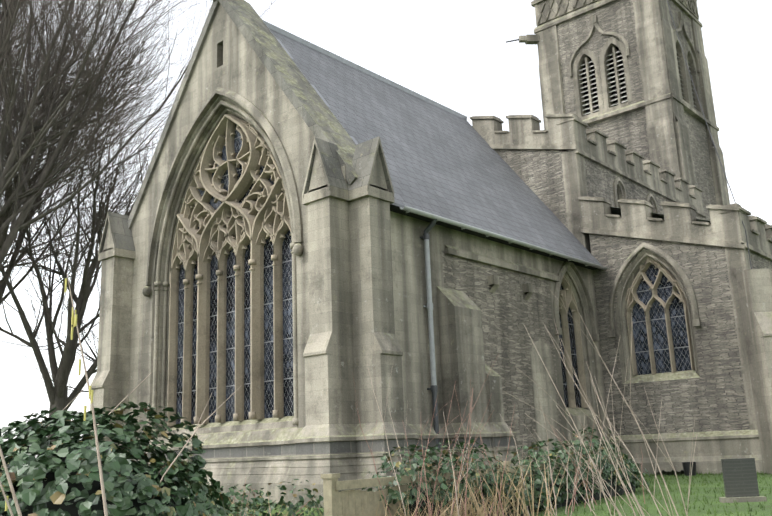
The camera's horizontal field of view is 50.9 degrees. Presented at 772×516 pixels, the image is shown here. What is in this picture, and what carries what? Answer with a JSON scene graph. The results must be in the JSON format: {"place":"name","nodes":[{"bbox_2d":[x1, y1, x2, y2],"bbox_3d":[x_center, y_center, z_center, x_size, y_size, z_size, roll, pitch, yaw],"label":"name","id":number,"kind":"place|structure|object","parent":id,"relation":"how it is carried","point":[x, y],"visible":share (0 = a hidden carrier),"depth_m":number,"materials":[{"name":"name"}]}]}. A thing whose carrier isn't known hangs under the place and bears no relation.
{"place":"outdoors","nodes":[
{"label":"outdoors","id":0,"kind":"place"},
{"bbox_2d":[0,0,771,466],"label":"sky","id":1,"kind":"structure","parent":0,"point":[456,55],"materials":[{"name":"white"}]},
{"bbox_2d":[302,451,568,515],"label":"dry grass","id":2,"kind":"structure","parent":0,"point":[506,498],"depth_m":8.88,"materials":[{"name":"brown plant"}]},
{"bbox_2d":[228,474,771,515],"bbox_3d":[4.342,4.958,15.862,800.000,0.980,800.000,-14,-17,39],"label":"ground","id":3,"kind":"structure","parent":0,"point":[652,508],"depth_m":11.18,"materials":[{"name":"green plant"}]},
{"bbox_2d":[0,274,107,515],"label":"stems","id":4,"kind":"object","parent":3,"relation":"on","point":[74,324],"visible":1,"depth_m":3.45,"materials":[{"name":"yellow"}]},
{"bbox_2d":[11,278,100,403],"bbox_3d":[-9.957,4.613,40.731,12.188,14.308,13.225,-4,-14,9],"label":"tree","id":5,"kind":"object","parent":3,"relation":"on","point":[83,343],"visible":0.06,"depth_m":37.73,"materials":[{"name":"brown plant"}]},
{"bbox_2d":[0,0,145,267],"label":"tree","id":6,"kind":"object","parent":3,"relation":"on","point":[11,252],"visible":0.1,"depth_m":43.30,"materials":[{"name":"brown plant"}]},
{"bbox_2d":[0,87,161,456],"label":"tree","id":7,"kind":"object","parent":3,"relation":"on","point":[61,400],"visible":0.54,"depth_m":37.24,"materials":[{"name":"brown plant"}]},
{"bbox_2d":[0,0,175,206],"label":"tree","id":8,"kind":"object","parent":3,"relation":"on","point":[45,154],"visible":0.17,"depth_m":34.99,"materials":[{"name":"brown plant"}]},
{"bbox_2d":[0,372,241,515],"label":"ivy bush","id":9,"kind":"object","parent":3,"relation":"on","point":[27,470],"depth_m":5.21,"materials":[{"name":"green plant"}]},
{"bbox_2d":[0,0,274,266],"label":"tree","id":10,"kind":"object","parent":3,"relation":"on","point":[10,10],"visible":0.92,"depth_m":31.14,"materials":[{"name":"brown plant"}]},
{"bbox_2d":[0,0,276,304],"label":"tree","id":11,"kind":"object","parent":3,"relation":"on","point":[4,285],"visible":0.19,"depth_m":39.87,"materials":[{"name":"brown plant"}]},
{"bbox_2d":[187,479,323,515],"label":"undergrowth","id":12,"kind":"object","parent":3,"relation":"on","point":[235,508],"visible":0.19,"depth_m":11.39,"materials":[{"name":"green plant"}]},
{"bbox_2d":[224,479,328,515],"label":"bramble stems","id":13,"kind":"object","parent":3,"relation":"on","point":[247,500],"visible":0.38,"depth_m":5.39,"materials":[{"name":"brown plant"}]},
{"bbox_2d":[90,0,608,507],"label":"chancel walls","id":14,"kind":"structure","parent":3,"relation":"on","point":[358,280],"depth_m":16.09,"materials":[{"name":"beige stone"}]},
{"bbox_2d":[167,114,290,425],"bbox_3d":[-3.369,0.065,17.339,4.300,6.757,0.353,-14,-17,39],"label":"tracery window","id":15,"kind":"structure","parent":14,"relation":"attached to","point":[221,232],"depth_m":17.34,"materials":[{"name":"stone"}]},
{"bbox_2d":[176,124,293,423],"bbox_3d":[-3.272,0.088,17.447,4.220,6.713,0.001,-14,-17,39],"label":"window glass","id":16,"kind":"object","parent":14,"relation":"attached to","point":[288,393],"visible":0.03,"depth_m":16.98,"materials":[{"name":"glass"}]},
{"bbox_2d":[232,20,606,269],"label":"roof","id":17,"kind":"structure","parent":14,"relation":"on","point":[449,168],"depth_m":19.75,"materials":[{"name":"grey tile"}]},
{"bbox_2d":[420,219,439,449],"bbox_3d":[0.968,1.716,15.635,0.398,5.199,0.189,-14,-17,39],"label":"downpipe","id":18,"kind":"object","parent":14,"relation":"attached to","point":[429,303],"visible":0.83,"depth_m":15.74,"materials":[{"name":"grey metal"}]},
{"bbox_2d":[553,262,598,415],"bbox_3d":[4.671,1.967,20.448,0.470,3.971,2.080,-14,-17,39],"label":"chancel window","id":19,"kind":"structure","parent":14,"relation":"attached to","point":[571,295],"depth_m":20.76,"materials":[{"name":"beige stone"}]},
{"bbox_2d":[352,361,516,515],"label":"shrub stems","id":20,"kind":"object","parent":3,"relation":"on","point":[468,455],"visible":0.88,"depth_m":8.12,"materials":[{"name":"brown plant"}]},
{"bbox_2d":[357,482,522,515],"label":"dry tussock","id":21,"kind":"object","parent":3,"relation":"on","point":[468,508],"visible":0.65,"depth_m":8.46,"materials":[{"name":"brown plant"}]},
{"bbox_2d":[321,454,609,515],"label":"fence","id":22,"kind":"object","parent":3,"relation":"on","point":[352,502],"visible":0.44,"depth_m":7.93,"materials":[{"name":"beige stone"}]},
{"bbox_2d":[362,427,649,515],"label":"ivy on fence","id":23,"kind":"object","parent":22,"relation":"on","point":[537,477],"depth_m":10.13,"materials":[{"name":"green plant"}]},
{"bbox_2d":[469,402,601,515],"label":"shrub stems","id":24,"kind":"object","parent":3,"relation":"on","point":[575,482],"visible":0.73,"depth_m":10.03,"materials":[{"name":"brown plant"}]},
{"bbox_2d":[313,471,771,515],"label":"grass tufts","id":25,"kind":"object","parent":3,"relation":"on","point":[705,498],"visible":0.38,"depth_m":11.42,"materials":[{"name":"green plant"}]},
{"bbox_2d":[530,406,644,507],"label":"shrub stems","id":26,"kind":"object","parent":3,"relation":"on","point":[588,467],"visible":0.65,"depth_m":11.06,"materials":[{"name":"brown plant"}]},
{"bbox_2d":[507,289,696,515],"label":"shrub stems","id":27,"kind":"object","parent":3,"relation":"on","point":[618,473],"visible":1,"depth_m":5.24,"materials":[{"name":"beige plant"}]},
{"bbox_2d":[470,114,771,474],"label":"nave aisle walls","id":28,"kind":"structure","parent":3,"relation":"on","point":[612,205],"depth_m":20.20,"materials":[{"name":"grey stone"}]},
{"bbox_2d":[506,0,729,220],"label":"tower","id":29,"kind":"structure","parent":28,"relation":"on","point":[617,70],"depth_m":33.33,"materials":[{"name":"grey stone"}]},
{"bbox_2d":[608,242,700,383],"bbox_3d":[6.809,1.340,20.595,2.360,3.552,0.470,-14,-17,39],"label":"arched window frame","id":30,"kind":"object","parent":28,"relation":"attached to","point":[637,269],"depth_m":20.72,"materials":[{"name":"beige stone"}]},
{"bbox_2d":[667,1,751,268],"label":"cable","id":31,"kind":"object","parent":28,"relation":"attached to","point":[711,138],"visible":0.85,"depth_m":22.50,"materials":[{"name":"black plastic"}]},
{"bbox_2d":[654,462,695,475],"bbox_3d":[6.796,4.964,19.066,1.010,0.300,0.360,-14,-17,39],"label":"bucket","id":32,"kind":"object","parent":3,"relation":"on","point":[686,469],"visible":0.85,"depth_m":18.80,"materials":[{"name":"black plastic"}]},
{"bbox_2d":[719,458,766,502],"bbox_3d":[4.670,2.975,10.676,0.540,0.650,0.200,-4,-13,6],"label":"headstone","id":33,"kind":"object","parent":3,"relation":"on","point":[740,479],"visible":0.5,"depth_m":10.64,"materials":[{"name":"stone"}]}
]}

